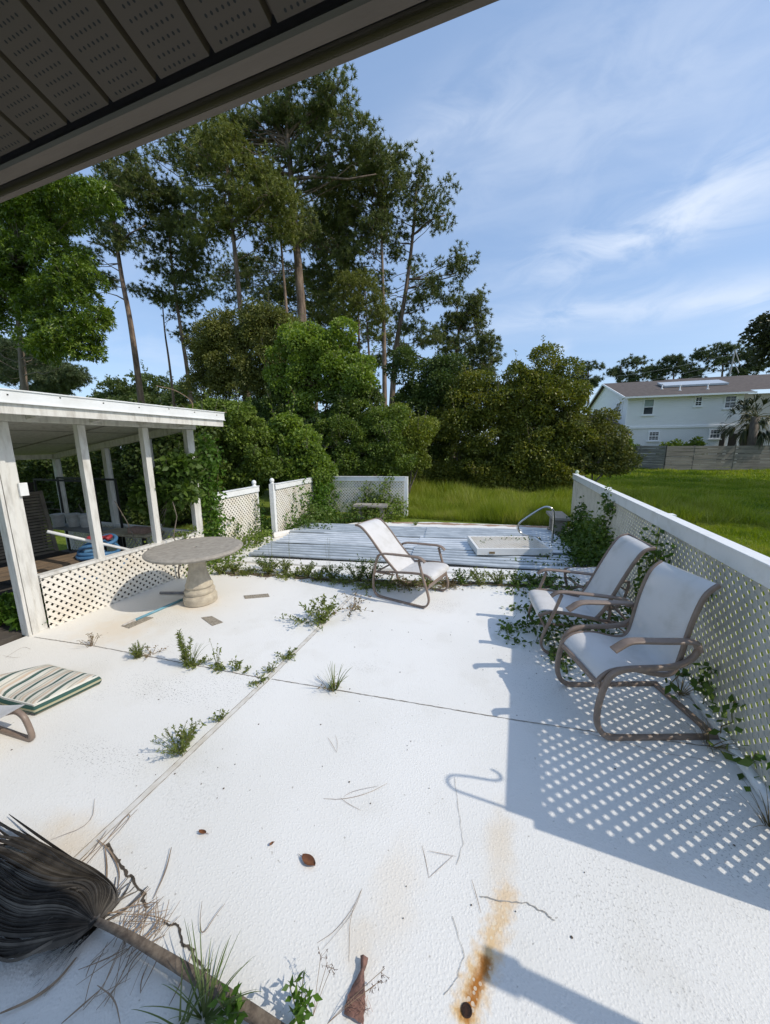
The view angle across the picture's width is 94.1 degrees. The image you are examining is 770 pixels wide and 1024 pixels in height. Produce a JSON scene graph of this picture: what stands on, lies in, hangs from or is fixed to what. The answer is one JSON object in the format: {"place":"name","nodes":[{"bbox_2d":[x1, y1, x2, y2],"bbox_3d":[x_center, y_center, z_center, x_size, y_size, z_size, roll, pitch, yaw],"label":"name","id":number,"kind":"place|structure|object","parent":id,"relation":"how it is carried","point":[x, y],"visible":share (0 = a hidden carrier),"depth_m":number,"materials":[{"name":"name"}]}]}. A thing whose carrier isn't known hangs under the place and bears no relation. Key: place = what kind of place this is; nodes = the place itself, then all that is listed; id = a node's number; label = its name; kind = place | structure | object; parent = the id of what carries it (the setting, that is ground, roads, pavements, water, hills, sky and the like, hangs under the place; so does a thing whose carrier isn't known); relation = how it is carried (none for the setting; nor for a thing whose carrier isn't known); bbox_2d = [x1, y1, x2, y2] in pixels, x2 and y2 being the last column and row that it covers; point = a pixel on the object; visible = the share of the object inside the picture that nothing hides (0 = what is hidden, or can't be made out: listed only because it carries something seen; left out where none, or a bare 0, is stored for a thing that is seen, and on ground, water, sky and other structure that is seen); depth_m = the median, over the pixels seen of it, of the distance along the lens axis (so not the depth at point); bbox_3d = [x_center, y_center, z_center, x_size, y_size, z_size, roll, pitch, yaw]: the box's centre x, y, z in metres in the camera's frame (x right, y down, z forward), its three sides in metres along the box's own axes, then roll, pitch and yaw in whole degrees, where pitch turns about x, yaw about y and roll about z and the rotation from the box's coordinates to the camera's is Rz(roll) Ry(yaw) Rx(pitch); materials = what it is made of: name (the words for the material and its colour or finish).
{"place":"outdoors","nodes":[
{"label":"outdoors","id":0,"kind":"place"},
{"bbox_2d":[0,490,58,562],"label":"louvered door","id":1,"kind":"structure","parent":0,"point":[44,509],"depth_m":5.97,"materials":[{"name":"wood"}]},
{"bbox_2d":[0,0,498,202],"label":"house eave","id":2,"kind":"object","parent":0,"point":[84,84],"visible":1,"depth_m":0.58,"materials":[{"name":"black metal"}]},
{"bbox_2d":[0,522,769,1023],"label":"patio","id":3,"kind":"structure","parent":0,"point":[658,910],"depth_m":2.01,"materials":[{"name":"paint"}]},
{"bbox_2d":[0,704,35,741],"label":"sling lounger","id":4,"kind":"object","parent":3,"relation":"on","point":[5,710],"visible":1,"depth_m":2.54,"materials":[{"name":"white"}]},
{"bbox_2d":[0,664,101,714],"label":"seat cushion","id":5,"kind":"object","parent":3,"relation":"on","point":[36,690],"visible":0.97,"depth_m":2.98,"materials":[{"name":"fabric"}]},
{"bbox_2d":[0,799,223,1023],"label":"palm strips","id":6,"kind":"object","parent":3,"relation":"on","point":[50,985],"visible":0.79,"depth_m":1.54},
{"bbox_2d":[77,887,190,1009],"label":"palm fibres","id":7,"kind":"object","parent":3,"relation":"on","point":[139,926],"visible":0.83,"depth_m":1.50,"materials":[{"name":"plant"}]},
{"bbox_2d":[0,814,284,1023],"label":"palm frond","id":8,"kind":"object","parent":3,"relation":"on","point":[61,898],"visible":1,"depth_m":1.54,"materials":[{"name":"black plant"}]},
{"bbox_2d":[106,842,209,972],"bbox_3d":[-1.084,1.785,1.646,0.901,0.001,0.045,6,12,30],"label":"patio crack","id":9,"kind":"object","parent":3,"relation":"on","point":[122,867],"visible":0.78,"depth_m":1.65,"materials":[{"name":"concrete"}]},
{"bbox_2d":[151,719,201,756],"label":"weed","id":10,"kind":"object","parent":3,"relation":"on","point":[182,749],"visible":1,"depth_m":2.42,"materials":[{"name":"green plant"}]},
{"bbox_2d":[132,957,221,1023],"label":"weed","id":11,"kind":"object","parent":3,"relation":"on","point":[183,1020],"visible":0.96,"depth_m":1.30,"materials":[{"name":"green plant"}]},
{"bbox_2d":[175,629,192,666],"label":"weed","id":12,"kind":"object","parent":3,"relation":"on","point":[183,648],"visible":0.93,"depth_m":3.37,"materials":[{"name":"green plant"}]},
{"bbox_2d":[142,537,242,606],"bbox_3d":[-2.491,0.834,4.774,1.170,0.763,1.170,3,11,20],"label":"pedestal table","id":13,"kind":"object","parent":3,"relation":"on","point":[194,554],"visible":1,"depth_m":4.65,"materials":[{"name":"concrete"}]},
{"bbox_2d":[140,919,261,1023],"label":"weed","id":14,"kind":"object","parent":3,"relation":"on","point":[204,1009],"visible":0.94,"depth_m":1.32,"materials":[{"name":"green plant"}]},
{"bbox_2d":[75,579,368,859],"bbox_3d":[-1.104,1.513,3.126,0.076,0.001,5.501,3,11,19],"label":"patio joint strip","id":15,"kind":"object","parent":3,"relation":"on","point":[81,854],"visible":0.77,"depth_m":2.39,"materials":[{"name":"concrete"}]},
{"bbox_2d":[171,521,274,576],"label":"vine","id":16,"kind":"object","parent":3,"relation":"on","point":[256,536],"visible":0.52,"depth_m":7.15,"materials":[{"name":"green plant"}]},
{"bbox_2d":[207,982,247,1023],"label":"leafy plant","id":17,"kind":"object","parent":3,"relation":"on","point":[236,1007],"visible":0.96,"depth_m":1.28,"materials":[{"name":"green plant"}]},
{"bbox_2d":[214,480,260,539],"bbox_3d":[-3.122,0.034,7.632,0.160,1.304,1.480,2,11,14],"label":"lattice fence","id":18,"kind":"object","parent":3,"relation":"on","point":[253,489],"visible":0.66,"depth_m":7.66,"materials":[{"name":"beige plastic"}]},
{"bbox_2d":[269,477,315,532],"bbox_3d":[-2.313,-0.365,9.643,0.162,1.344,2.861,1,11,10],"label":"lattice fence","id":19,"kind":"object","parent":3,"relation":"on","point":[274,496],"visible":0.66,"depth_m":8.77,"materials":[{"name":"beige plastic"}]},
{"bbox_2d":[277,476,344,530],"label":"vine","id":20,"kind":"object","parent":19,"relation":"attached to","point":[320,494],"visible":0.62,"depth_m":10.13,"materials":[{"name":"green plant"}]},
{"bbox_2d":[281,968,322,1023],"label":"leafy plant","id":21,"kind":"object","parent":3,"relation":"on","point":[301,1003],"visible":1,"depth_m":1.28,"materials":[{"name":"green plant"}]},
{"bbox_2d":[299,594,339,623],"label":"weed","id":22,"kind":"object","parent":3,"relation":"on","point":[322,618],"visible":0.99,"depth_m":4.20,"materials":[{"name":"green plant"}]},
{"bbox_2d":[287,501,374,529],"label":"vine","id":23,"kind":"object","parent":3,"relation":"on","point":[303,520],"visible":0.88,"depth_m":9.45,"materials":[{"name":"green plant"}]},
{"bbox_2d":[249,541,413,561],"bbox_3d":[-0.894,0.748,6.887,3.250,0.064,0.950,1,11,10],"label":"corrugated sheet","id":24,"kind":"object","parent":3,"relation":"on","point":[335,551],"visible":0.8,"depth_m":6.87,"materials":[{"name":"metal"}]},
{"bbox_2d":[275,532,419,548],"bbox_3d":[-0.650,0.578,7.716,3.200,0.065,0.980,1,11,10],"label":"corrugated sheet","id":25,"kind":"object","parent":24,"relation":"on","point":[349,538],"visible":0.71,"depth_m":7.71,"materials":[{"name":"metal"}]},
{"bbox_2d":[290,523,434,537],"bbox_3d":[-0.477,0.413,8.521,3.400,0.065,0.980,1,11,10],"label":"corrugated sheet","id":26,"kind":"object","parent":25,"relation":"on","point":[402,531],"visible":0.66,"depth_m":8.46,"materials":[{"name":"metal"}]},
{"bbox_2d":[344,954,367,1023],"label":"palm boot","id":27,"kind":"object","parent":3,"relation":"on","point":[358,985],"visible":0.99,"depth_m":1.34,"materials":[{"name":"brown plant"}]},
{"bbox_2d":[344,499,401,522],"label":"vine","id":28,"kind":"object","parent":3,"relation":"on","point":[369,510],"visible":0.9,"depth_m":9.83,"materials":[{"name":"green plant"}]},
{"bbox_2d":[37,581,725,859],"bbox_3d":[-0.753,1.496,3.192,4.938,0.001,4.136,-6,12,-26],"label":"patio joint","id":29,"kind":"object","parent":3,"relation":"on","point":[304,684],"visible":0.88,"depth_m":2.76,"materials":[{"name":"concrete"}]},
{"bbox_2d":[219,557,561,592],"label":"vine","id":30,"kind":"object","parent":3,"relation":"on","point":[276,572],"visible":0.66,"depth_m":5.52,"materials":[{"name":"green plant"}]},
{"bbox_2d":[355,518,448,607],"bbox_3d":[0.234,0.659,5.012,1.224,0.974,0.690,6,12,32],"label":"sling chair","id":31,"kind":"object","parent":3,"relation":"on","point":[395,554],"visible":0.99,"depth_m":4.94,"materials":[{"name":"white"}]},
{"bbox_2d":[223,573,583,589],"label":"patio crack soil","id":32,"kind":"structure","parent":3,"relation":"on","point":[324,579],"depth_m":5.53,"materials":[{"name":"soil"}]},
{"bbox_2d":[231,557,577,579],"bbox_3d":[0.303,0.942,6.056,6.200,0.034,0.240,1,11,10],"label":"pool coping","id":33,"kind":"object","parent":3,"relation":"on","point":[296,562],"visible":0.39,"depth_m":6.11,"materials":[{"name":"paint"}]},
{"bbox_2d":[412,546,586,569],"bbox_3d":[2.062,0.811,6.376,3.150,0.065,0.950,1,11,10],"label":"corrugated sheet","id":34,"kind":"object","parent":3,"relation":"on","point":[460,556],"visible":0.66,"depth_m":6.30,"materials":[{"name":"metal"}]},
{"bbox_2d":[418,536,571,553],"bbox_3d":[2.187,0.638,7.225,3.000,0.065,0.980,1,11,10],"label":"corrugated sheet","id":35,"kind":"object","parent":34,"relation":"on","point":[453,543],"visible":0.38,"depth_m":7.26,"materials":[{"name":"metal"}]},
{"bbox_2d":[425,527,560,541],"bbox_3d":[2.324,0.477,7.997,2.800,0.061,0.980,1,11,10],"label":"corrugated sheet","id":36,"kind":"object","parent":35,"relation":"on","point":[457,533],"visible":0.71,"depth_m":8.03,"materials":[{"name":"metal"}]},
{"bbox_2d":[467,536,552,554],"bbox_3d":[2.337,0.632,6.852,1.340,0.120,0.928,0,11,2],"label":"lattice hatch","id":37,"kind":"object","parent":35,"relation":"on","point":[510,545],"visible":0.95,"depth_m":6.61,"materials":[{"name":"white paint"}]},
{"bbox_2d":[546,511,570,536],"bbox_3d":[4.004,0.275,8.339,0.360,0.450,0.900,2,11,15],"label":"stone bench","id":38,"kind":"object","parent":3,"relation":"on","point":[560,518],"visible":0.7,"depth_m":8.05,"materials":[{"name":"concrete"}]},
{"bbox_2d":[495,565,630,678],"bbox_3d":[2.133,1.127,4.280,1.597,0.439,2.539,3,11,20],"label":"vine","id":39,"kind":"object","parent":3,"relation":"on","point":[551,655],"visible":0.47,"depth_m":4.04,"materials":[{"name":"green plant"}]},
{"bbox_2d":[554,495,616,566],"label":"vine","id":40,"kind":"object","parent":3,"relation":"on","point":[581,537],"visible":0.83,"depth_m":6.24,"materials":[{"name":"green plant"}]},
{"bbox_2d":[528,533,655,656],"bbox_3d":[2.037,0.810,3.684,0.968,1.131,0.690,2,11,11],"label":"sling chair","id":41,"kind":"object","parent":3,"relation":"on","point":[623,555],"visible":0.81,"depth_m":3.57,"materials":[{"name":"white fabric"}]},
{"bbox_2d":[564,567,630,609],"bbox_3d":[2.753,0.994,4.715,0.560,0.387,0.539,-1,11,-2],"label":"sling ottoman","id":42,"kind":"object","parent":3,"relation":"on","point":[585,579],"visible":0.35,"depth_m":4.70,"materials":[{"name":"white"}]},
{"bbox_2d":[555,560,721,740],"bbox_3d":[1.895,0.992,2.703,0.896,1.146,0.660,-1,11,0],"label":"sling chair","id":43,"kind":"object","parent":3,"relation":"on","point":[654,638],"visible":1,"depth_m":2.63,"materials":[{"name":"white fabric"}]},
{"bbox_2d":[571,470,769,810],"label":"lattice fence","id":44,"kind":"object","parent":3,"relation":"on","point":[749,564],"visible":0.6,"depth_m":2.58,"materials":[{"name":"white paint"}]},
{"bbox_2d":[595,484,615,548],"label":"vine","id":45,"kind":"object","parent":44,"relation":"attached to","point":[607,507],"visible":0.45,"depth_m":5.72,"materials":[{"name":"green plant"}]},
{"bbox_2d":[619,524,678,620],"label":"vine","id":46,"kind":"object","parent":44,"relation":"attached to","point":[655,553],"visible":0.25,"depth_m":3.89,"materials":[{"name":"green plant"}]},
{"bbox_2d":[664,660,764,779],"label":"vine","id":47,"kind":"object","parent":44,"relation":"attached to","point":[747,761],"visible":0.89,"depth_m":2.54,"materials":[{"name":"green plant"}]},
{"bbox_2d":[0,0,769,447],"label":"sky","id":48,"kind":"structure","parent":0,"point":[610,159],"materials":[{"name":"blue"}]},
{"bbox_2d":[39,448,769,777],"bbox_3d":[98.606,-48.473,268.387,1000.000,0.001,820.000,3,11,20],"label":"ground","id":49,"kind":"structure","parent":0,"point":[62,543],"depth_m":9.75,"materials":[{"name":"plant"}]},
{"bbox_2d":[0,314,60,390],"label":"pine tree","id":50,"kind":"object","parent":49,"relation":"on","point":[11,366],"visible":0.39,"depth_m":30.89,"materials":[{"name":"green plant"}]},
{"bbox_2d":[0,585,62,630],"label":"leafy plant","id":51,"kind":"object","parent":49,"relation":"on","point":[8,612],"visible":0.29,"depth_m":4.12,"materials":[{"name":"green plant"}]},
{"bbox_2d":[18,360,96,395],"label":"distant pine","id":52,"kind":"object","parent":49,"relation":"on","point":[67,379],"visible":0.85,"depth_m":57.23,"materials":[{"name":"green plant"}]},
{"bbox_2d":[0,169,125,390],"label":"broadleaf tree","id":53,"kind":"object","parent":49,"relation":"on","point":[35,223],"visible":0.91,"depth_m":14.65,"materials":[{"name":"green plant"}]},
{"bbox_2d":[54,148,161,403],"bbox_3d":[-17.172,-12.145,23.316,9.290,19.980,3.997,3,11,20],"label":"pine tree","id":54,"kind":"object","parent":49,"relation":"on","point":[129,183],"visible":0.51,"depth_m":21.85,"materials":[{"name":"green plant"}]},
{"bbox_2d":[0,388,225,645],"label":"screened shed","id":55,"kind":"structure","parent":49,"relation":"on","point":[55,428],"depth_m":4.57,"materials":[{"name":"white wood"}]},
{"bbox_2d":[0,552,89,586],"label":"plank bench","id":56,"kind":"object","parent":55,"relation":"on","point":[47,564],"visible":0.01,"depth_m":5.00,"materials":[{"name":"wood"}]},
{"bbox_2d":[75,533,127,580],"bbox_3d":[-4.244,0.646,5.340,0.661,0.570,0.625,3,11,20],"label":"pool hose","id":57,"kind":"object","parent":56,"relation":"on","point":[82,555],"visible":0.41,"depth_m":5.19,"materials":[{"name":"plastic"}]},
{"bbox_2d":[33,477,126,550],"bbox_3d":[-5.678,0.120,6.678,1.680,1.488,0.390,3,11,20],"label":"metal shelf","id":58,"kind":"object","parent":55,"relation":"on","point":[66,528],"visible":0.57,"depth_m":6.60,"materials":[{"name":"metal"}]},
{"bbox_2d":[101,528,163,567],"bbox_3d":[-4.456,0.631,6.325,1.050,0.590,0.400,2,11,14],"label":"work table","id":59,"kind":"object","parent":55,"relation":"on","point":[120,533],"visible":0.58,"depth_m":6.16,"materials":[{"name":"black metal"}]},
{"bbox_2d":[190,432,228,562],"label":"vine","id":60,"kind":"object","parent":55,"relation":"attached to","point":[208,489],"visible":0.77,"depth_m":6.22,"materials":[{"name":"green plant"}]},
{"bbox_2d":[15,397,222,526],"bbox_3d":[-10.446,-1.498,11.355,12.886,3.799,3.062,3,11,20],"label":"leafy bush","id":61,"kind":"object","parent":49,"relation":"on","point":[125,460],"visible":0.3,"depth_m":9.69,"materials":[{"name":"green plant"}]},
{"bbox_2d":[94,369,151,403],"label":"distant tree","id":62,"kind":"object","parent":49,"relation":"on","point":[117,384],"visible":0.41,"depth_m":44.45,"materials":[{"name":"green plant"}]},
{"bbox_2d":[124,360,178,405],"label":"distant tree","id":63,"kind":"object","parent":49,"relation":"on","point":[154,388],"visible":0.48,"depth_m":43.88,"materials":[{"name":"green plant"}]},
{"bbox_2d":[115,440,206,578],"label":"leafy bush","id":64,"kind":"object","parent":49,"relation":"on","point":[177,478],"visible":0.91,"depth_m":5.47,"materials":[{"name":"green plant"}]},
{"bbox_2d":[130,278,203,406],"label":"pine tree","id":65,"kind":"object","parent":49,"relation":"on","point":[188,312],"visible":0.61,"depth_m":25.62,"materials":[{"name":"green plant"}]},
{"bbox_2d":[126,168,226,405],"bbox_3d":[-13.991,-11.856,24.425,7.506,18.960,4.367,3,11,20],"label":"pine tree","id":66,"kind":"object","parent":49,"relation":"on","point":[188,253],"visible":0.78,"depth_m":23.09,"materials":[{"name":"green plant"}]},
{"bbox_2d":[153,374,202,407],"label":"distant tree","id":67,"kind":"object","parent":49,"relation":"on","point":[183,400],"visible":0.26,"depth_m":41.77,"materials":[{"name":"green plant"}]},
{"bbox_2d":[180,385,283,513],"bbox_3d":[-4.481,-1.731,10.629,2.161,3.922,3.078,-11,14,-43],"label":"leafy bush","id":68,"kind":"object","parent":49,"relation":"on","point":[245,468],"visible":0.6,"depth_m":10.14,"materials":[{"name":"green plant"}]},
{"bbox_2d":[176,286,303,403],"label":"broadleaf tree","id":69,"kind":"object","parent":49,"relation":"on","point":[210,347],"visible":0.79,"depth_m":16.08,"materials":[{"name":"green plant"}]},
{"bbox_2d":[173,113,313,396],"bbox_3d":[-7.444,-10.313,19.229,8.369,17.709,3.819,3,11,20],"label":"pine tree","id":70,"kind":"object","parent":49,"relation":"on","point":[245,211],"visible":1,"depth_m":17.60,"materials":[{"name":"green plant"}]},
{"bbox_2d":[141,61,402,407],"bbox_3d":[-7.298,-12.807,21.676,16.791,21.732,5.091,2,11,13],"label":"pine tree","id":71,"kind":"object","parent":49,"relation":"on","point":[321,107],"visible":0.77,"depth_m":19.34,"materials":[{"name":"green plant"}]},
{"bbox_2d":[199,197,360,409],"bbox_3d":[-9.632,-15.182,33.168,17.521,22.257,5.762,3,11,20],"label":"pine tree","id":72,"kind":"object","parent":49,"relation":"on","point":[275,289],"visible":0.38,"depth_m":31.70,"materials":[{"name":"green plant"}]},
{"bbox_2d":[233,172,327,312],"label":"pine tree","id":73,"kind":"object","parent":49,"relation":"on","point":[265,251],"visible":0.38,"depth_m":19.99,"materials":[{"name":"green plant"}]},
{"bbox_2d":[242,396,342,510],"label":"leafy bush","id":74,"kind":"object","parent":49,"relation":"on","point":[293,446],"visible":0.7,"depth_m":10.52,"materials":[{"name":"green plant"}]},
{"bbox_2d":[200,378,385,493],"bbox_3d":[-4.875,-3.231,15.367,10.513,5.168,3.490,3,11,20],"label":"leafy bush","id":75,"kind":"object","parent":49,"relation":"on","point":[261,406],"visible":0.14,"depth_m":13.70,"materials":[{"name":"green plant"}]},
{"bbox_2d":[259,316,381,423],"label":"broadleaf tree","id":76,"kind":"object","parent":49,"relation":"on","point":[321,357],"visible":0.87,"depth_m":13.33,"materials":[{"name":"green plant"}]},
{"bbox_2d":[292,197,372,329],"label":"pine tree","id":77,"kind":"object","parent":49,"relation":"on","point":[324,284],"visible":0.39,"depth_m":24.11,"materials":[{"name":"green plant"}]},
{"bbox_2d":[323,267,396,475],"bbox_3d":[-1.610,-8.561,22.762,4.629,12.874,3.786,3,11,20],"label":"pine tree","id":78,"kind":"object","parent":49,"relation":"on","point":[377,314],"visible":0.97,"depth_m":21.55,"materials":[{"name":"green plant"}]},
{"bbox_2d":[305,383,417,501],"bbox_3d":[-1.108,-2.539,13.382,5.142,4.460,2.527,3,11,20],"label":"leafy bush","id":79,"kind":"object","parent":49,"relation":"on","point":[376,456],"visible":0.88,"depth_m":12.79,"materials":[{"name":"green plant"}]},
{"bbox_2d":[308,126,418,426],"bbox_3d":[-1.407,-12.428,23.219,7.671,20.300,4.244,3,11,20],"label":"pine tree","id":80,"kind":"object","parent":49,"relation":"on","point":[364,224],"visible":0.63,"depth_m":21.44,"materials":[{"name":"green plant"}]},
{"bbox_2d":[322,476,407,515],"bbox_3d":[-0.694,-0.563,10.825,2.804,1.274,0.162,2,11,14],"label":"lattice fence","id":81,"kind":"object","parent":49,"relation":"on","point":[375,479],"visible":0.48,"depth_m":10.71,"materials":[{"name":"beige plastic"}]},
{"bbox_2d":[342,470,413,519],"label":"vine","id":82,"kind":"object","parent":81,"relation":"attached to","point":[380,499],"visible":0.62,"depth_m":10.43,"materials":[{"name":"green plant"}]},
{"bbox_2d":[325,264,444,376],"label":"pine tree","id":83,"kind":"object","parent":49,"relation":"on","point":[389,340],"visible":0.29,"depth_m":31.26,"materials":[{"name":"green plant"}]},
{"bbox_2d":[359,394,440,493],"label":"leafy bush","id":84,"kind":"object","parent":49,"relation":"on","point":[418,431],"visible":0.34,"depth_m":13.30,"materials":[{"name":"green plant"}]},
{"bbox_2d":[360,148,479,404],"bbox_3d":[2.128,-12.335,23.914,8.266,19.834,3.811,3,11,20],"label":"pine tree","id":85,"kind":"object","parent":49,"relation":"on","point":[458,265],"visible":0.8,"depth_m":22.85,"materials":[{"name":"green plant"}]},
{"bbox_2d":[381,335,475,472],"bbox_3d":[2.153,-4.741,17.327,4.880,7.314,3.062,3,11,20],"label":"leafy bush","id":86,"kind":"object","parent":49,"relation":"on","point":[432,383],"visible":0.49,"depth_m":16.48,"materials":[{"name":"green plant"}]},
{"bbox_2d":[403,357,529,489],"bbox_3d":[3.822,-3.786,16.403,6.306,6.400,3.607,3,11,20],"label":"leafy bush","id":87,"kind":"object","parent":49,"relation":"on","point":[467,461],"visible":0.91,"depth_m":15.47,"materials":[{"name":"green plant"}]},
{"bbox_2d":[428,283,507,458],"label":"pine tree","id":88,"kind":"object","parent":49,"relation":"on","point":[484,346],"visible":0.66,"depth_m":26.11,"materials":[{"name":"green plant"}]},
{"bbox_2d":[487,335,600,492],"bbox_3d":[6.648,-3.980,15.253,4.643,6.889,3.251,3,11,20],"label":"leafy bush","id":89,"kind":"object","parent":49,"relation":"on","point":[543,445],"visible":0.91,"depth_m":14.59,"materials":[{"name":"green plant"}]},
{"bbox_2d":[570,360,605,404],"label":"distant pine","id":90,"kind":"object","parent":49,"relation":"on","point":[590,366],"visible":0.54,"depth_m":62.38,"materials":[{"name":"green plant"}]},
{"bbox_2d":[548,398,649,481],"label":"leafy bush","id":91,"kind":"object","parent":49,"relation":"on","point":[610,453],"visible":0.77,"depth_m":14.61,"materials":[{"name":"green plant"}]},
{"bbox_2d":[601,353,654,382],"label":"distant pine","id":92,"kind":"object","parent":49,"relation":"on","point":[617,372],"visible":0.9,"depth_m":60.88,"materials":[{"name":"green plant"}]},
{"bbox_2d":[531,374,769,464],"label":"white house","id":93,"kind":"structure","parent":49,"relation":"on","point":[654,413],"depth_m":30.91,"materials":[{"name":"paint"}]},
{"bbox_2d":[641,361,702,380],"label":"distant pine","id":94,"kind":"object","parent":49,"relation":"on","point":[654,376],"visible":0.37,"depth_m":59.45,"materials":[{"name":"green plant"}]},
{"bbox_2d":[655,353,698,378],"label":"distant pine","id":95,"kind":"object","parent":49,"relation":"on","point":[674,361],"visible":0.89,"depth_m":58.61,"materials":[{"name":"green plant"}]},
{"bbox_2d":[629,445,769,469],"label":"wooden fence","id":96,"kind":"object","parent":49,"relation":"on","point":[723,458],"visible":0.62,"depth_m":27.25,"materials":[{"name":"wood"}]},
{"bbox_2d":[679,339,751,378],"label":"distant pine","id":97,"kind":"object","parent":49,"relation":"on","point":[701,354],"visible":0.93,"depth_m":56.80,"materials":[{"name":"green plant"}]},
{"bbox_2d":[715,393,769,453],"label":"cabbage palm","id":98,"kind":"object","parent":49,"relation":"on","point":[754,425],"visible":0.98,"depth_m":27.30,"materials":[{"name":"green plant"}]},
{"bbox_2d":[717,344,769,375],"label":"distant pine","id":99,"kind":"object","parent":49,"relation":"on","point":[747,370],"visible":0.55,"depth_m":55.55,"materials":[{"name":"green plant"}]},
{"bbox_2d":[737,310,769,367],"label":"oak tree","id":100,"kind":"object","parent":49,"relation":"on","point":[760,325],"visible":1,"depth_m":22.07,"materials":[{"name":"green plant"}]},
{"bbox_2d":[332,475,768,526],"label":"tall grass","id":101,"kind":"structure","parent":0,"point":[464,502],"depth_m":10.96,"materials":[{"name":"green plant"}]},
{"bbox_2d":[561,467,769,741],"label":"lawn grass","id":102,"kind":"structure","parent":0,"point":[706,481],"depth_m":15.47,"materials":[{"name":"green plant"}]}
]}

